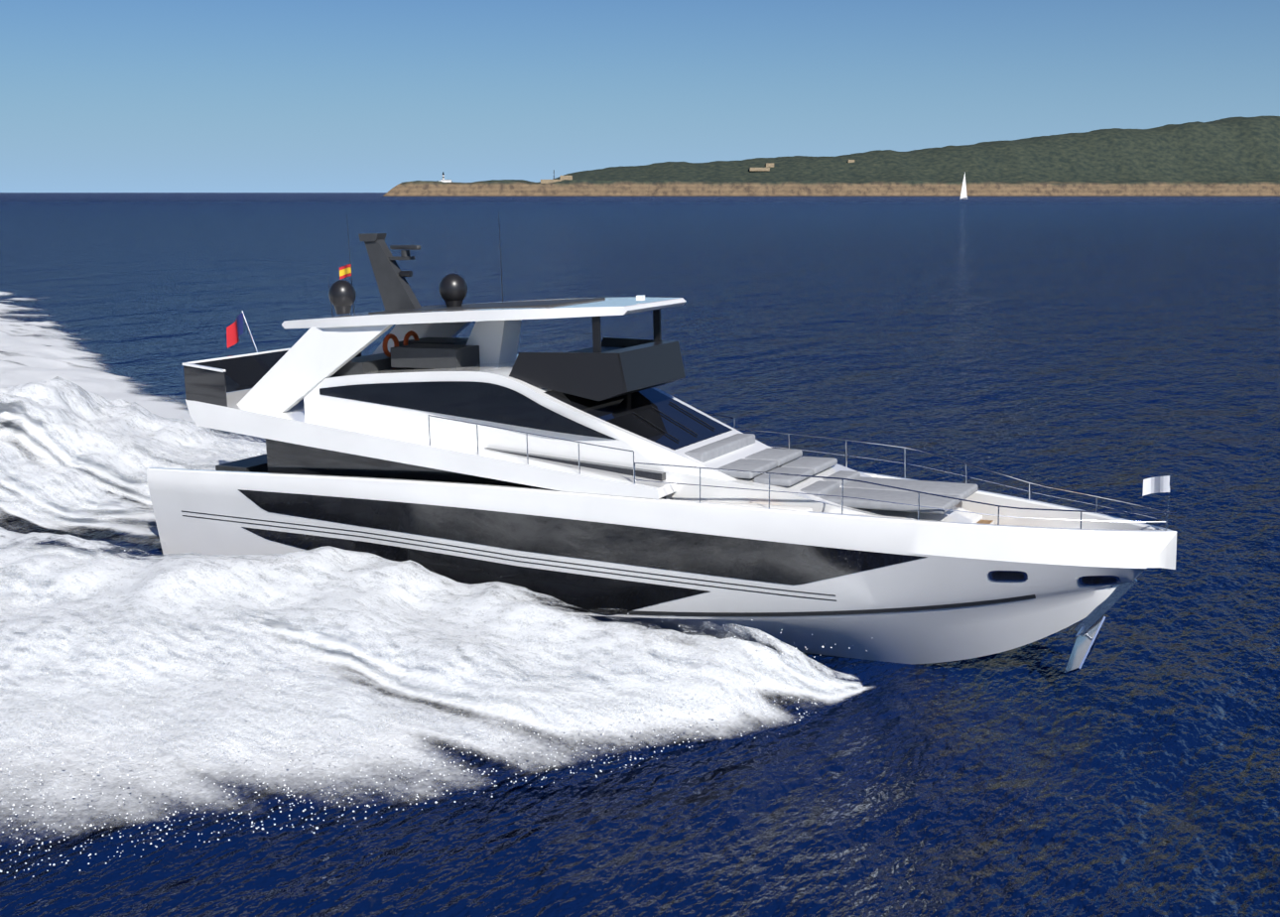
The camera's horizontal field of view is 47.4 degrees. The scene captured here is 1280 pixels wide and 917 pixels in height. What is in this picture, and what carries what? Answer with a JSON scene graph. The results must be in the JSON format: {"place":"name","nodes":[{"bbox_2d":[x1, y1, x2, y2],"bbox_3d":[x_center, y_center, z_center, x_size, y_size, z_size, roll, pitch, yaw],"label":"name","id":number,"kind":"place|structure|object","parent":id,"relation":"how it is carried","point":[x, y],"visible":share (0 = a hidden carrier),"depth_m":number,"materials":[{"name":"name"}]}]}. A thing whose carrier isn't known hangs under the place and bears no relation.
{"place":"outdoors","nodes":[
{"label":"outdoors","id":0,"kind":"place"},
{"bbox_2d":[0,192,1279,916],"bbox_3d":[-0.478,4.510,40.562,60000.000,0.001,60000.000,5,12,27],"label":"sea water","id":1,"kind":"structure","parent":0,"point":[1119,347],"depth_m":78.58,"materials":[{"name":"blue liquid"}]},
{"bbox_2d":[0,291,208,429],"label":"wake foam","id":2,"kind":"object","parent":1,"relation":"on","point":[38,358],"visible":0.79,"depth_m":95.87,"materials":[{"name":"white"}]},
{"bbox_2d":[0,418,873,843],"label":"wake foam","id":3,"kind":"object","parent":1,"relation":"on","point":[97,790],"depth_m":30.45,"materials":[{"name":"white"}]},
{"bbox_2d":[0,376,864,801],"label":"wake spray","id":4,"kind":"object","parent":3,"relation":"on","point":[466,618],"visible":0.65,"depth_m":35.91,"materials":[{"name":"white liquid"}]},
{"bbox_2d":[0,540,867,878],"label":"wake spray droplets","id":5,"kind":"object","parent":3,"relation":"on","point":[323,765],"visible":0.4,"depth_m":28.90,"materials":[{"name":"white liquid"}]},
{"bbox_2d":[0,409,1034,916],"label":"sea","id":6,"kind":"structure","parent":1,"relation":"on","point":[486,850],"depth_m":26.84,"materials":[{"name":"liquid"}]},
{"bbox_2d":[146,211,1177,673],"bbox_3d":[-0.616,-0.815,39.663,28.980,11.906,6.680,4,11,27],"label":"yacht","id":7,"kind":"object","parent":1,"relation":"on","point":[603,477],"visible":0.96,"depth_m":37.65,"materials":[{"name":"white"}]},
{"bbox_2d":[383,116,1279,196],"bbox_3d":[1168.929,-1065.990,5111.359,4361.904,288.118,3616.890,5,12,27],"label":"headland","id":8,"kind":"structure","parent":1,"relation":"on","point":[1239,156],"depth_m":4350.55,"materials":[{"name":"green plant"}]},
{"bbox_2d":[438,171,451,182],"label":"lighthouse","id":9,"kind":"object","parent":8,"relation":"on","point":[446,181],"visible":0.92,"depth_m":4191.44,"materials":[{"name":"white concrete"}]},
{"bbox_2d":[540,159,854,183],"bbox_3d":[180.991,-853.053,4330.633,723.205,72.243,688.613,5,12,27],"label":"buildings","id":10,"kind":"structure","parent":8,"relation":"on","point":[767,168],"depth_m":4234.89,"materials":[{"name":"stone"}]},
{"bbox_2d":[959,173,967,199],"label":"sailing yacht","id":11,"kind":"object","parent":1,"relation":"on","point":[963,192],"visible":0.92,"depth_m":2570.74,"materials":[{"name":"white fabric"}]},
{"bbox_2d":[0,0,1279,192],"label":"sky","id":12,"kind":"structure","parent":0,"point":[96,95],"materials":[{"name":"blue"}]}
]}

